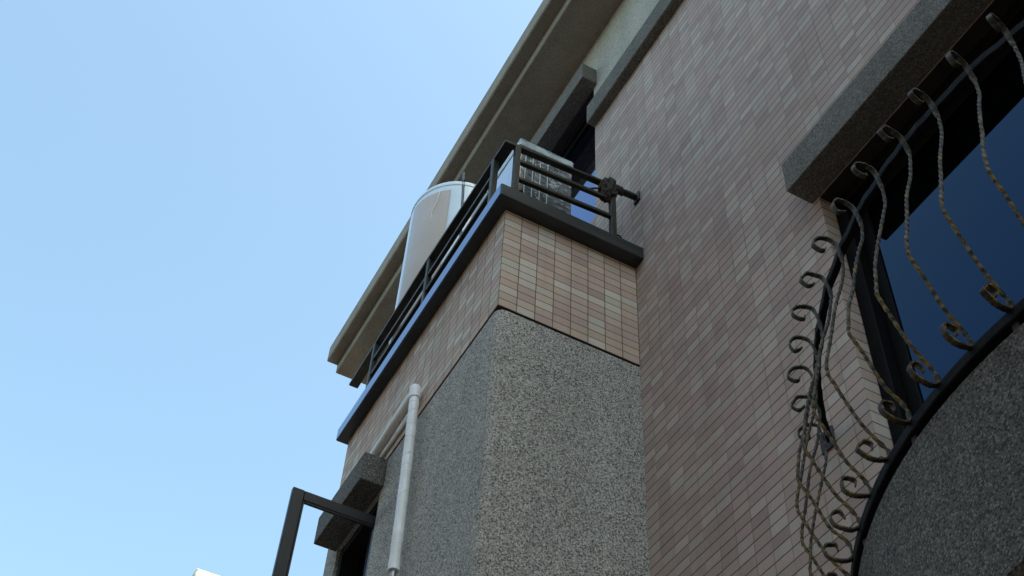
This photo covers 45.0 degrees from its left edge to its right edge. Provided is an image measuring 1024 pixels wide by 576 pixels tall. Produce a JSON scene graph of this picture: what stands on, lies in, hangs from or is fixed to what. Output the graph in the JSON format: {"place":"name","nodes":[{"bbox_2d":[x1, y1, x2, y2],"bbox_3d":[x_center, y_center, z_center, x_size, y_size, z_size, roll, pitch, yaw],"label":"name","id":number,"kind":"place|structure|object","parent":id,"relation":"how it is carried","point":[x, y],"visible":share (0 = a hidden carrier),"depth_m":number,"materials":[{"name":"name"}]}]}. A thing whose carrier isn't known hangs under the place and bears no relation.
{"place":"outdoors","nodes":[
{"label":"outdoors","id":0,"kind":"place"},
{"bbox_2d":[192,569,218,575],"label":"neighbour building","id":1,"kind":"structure","parent":0,"point":[198,572],"depth_m":16.27,"materials":[{"name":"metal"}]},
{"bbox_2d":[0,0,542,575],"label":"sky","id":2,"kind":"structure","parent":0,"point":[198,198],"materials":[{"name":"blue"}]},
{"label":"ground","id":3,"kind":"structure","parent":0,"visible":0},
{"bbox_2d":[272,0,1023,575],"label":"apartment building","id":4,"kind":"structure","parent":3,"relation":"on","point":[598,398],"depth_m":5.37,"materials":[{"name":"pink tile"}]},
{"bbox_2d":[272,487,378,575],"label":"window","id":5,"kind":"structure","parent":4,"relation":"in","point":[354,556],"depth_m":6.28,"materials":[{"name":"metal"}]},
{"bbox_2d":[380,418,406,457],"bbox_3d":[-0.683,0.883,6.650,0.017,0.035,0.820,23,-52,-16],"label":"thin pipe","id":6,"kind":"object","parent":4,"relation":"attached to","point":[390,444],"visible":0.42,"depth_m":6.57,"materials":[{"name":"grey plastic"}]},
{"bbox_2d":[370,384,420,575],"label":"wrapped pipe","id":7,"kind":"object","parent":4,"relation":"attached to","point":[409,405],"visible":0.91,"depth_m":6.05,"materials":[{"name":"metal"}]},
{"bbox_2d":[389,181,488,343],"bbox_3d":[-0.414,0.083,8.235,0.710,1.910,0.708,23,-52,-16],"label":"water tank","id":8,"kind":"object","parent":4,"relation":"on","point":[435,209],"visible":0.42,"depth_m":8.37,"materials":[{"name":"white plastic"}]},
{"bbox_2d":[459,172,465,235],"bbox_3d":[-0.303,-0.376,7.367,0.022,1.207,0.149,23,-52,-16],"label":"metal pole","id":9,"kind":"object","parent":4,"relation":"on","point":[463,185],"visible":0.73,"depth_m":7.69,"materials":[{"name":"grey metal"}]},
{"bbox_2d":[349,139,639,388],"bbox_3d":[-0.180,0.175,7.376,0.854,0.513,2.210,23,-52,-16],"label":"terrace railing","id":10,"kind":"object","parent":4,"relation":"on","point":[424,281],"visible":0.79,"depth_m":6.93,"materials":[{"name":"black metal"}]},
{"bbox_2d":[582,177,623,202],"bbox_3d":[0.505,-0.562,6.909,0.284,0.226,0.103,23,-52,-16],"label":"rope bundle","id":11,"kind":"object","parent":10,"relation":"attached to","point":[609,187],"visible":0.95,"depth_m":6.88,"materials":[{"name":"black"}]},
{"bbox_2d":[496,139,573,214],"bbox_3d":[0.104,-0.439,6.987,0.363,0.750,0.362,23,-52,-16],"label":"air conditioner outdoor unit","id":12,"kind":"object","parent":4,"relation":"on","point":[504,174],"visible":0.33,"depth_m":6.99,"materials":[{"name":"plastic"}]},
{"bbox_2d":[558,114,595,222],"bbox_3d":[0.218,-0.304,8.696,0.090,1.490,1.793,23,-52,-16],"label":"window","id":13,"kind":"structure","parent":4,"relation":"in","point":[579,149],"depth_m":8.60,"materials":[{"name":"glass"}]},
{"bbox_2d":[787,13,1023,575],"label":"iron balustrade","id":14,"kind":"object","parent":4,"relation":"on","point":[991,339],"visible":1,"depth_m":3.30,"materials":[{"name":"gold metal"}]},
{"bbox_2d":[834,0,1023,444],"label":"window","id":15,"kind":"structure","parent":4,"relation":"in","point":[980,212],"depth_m":4.42,"materials":[{"name":"glass"}]}
]}

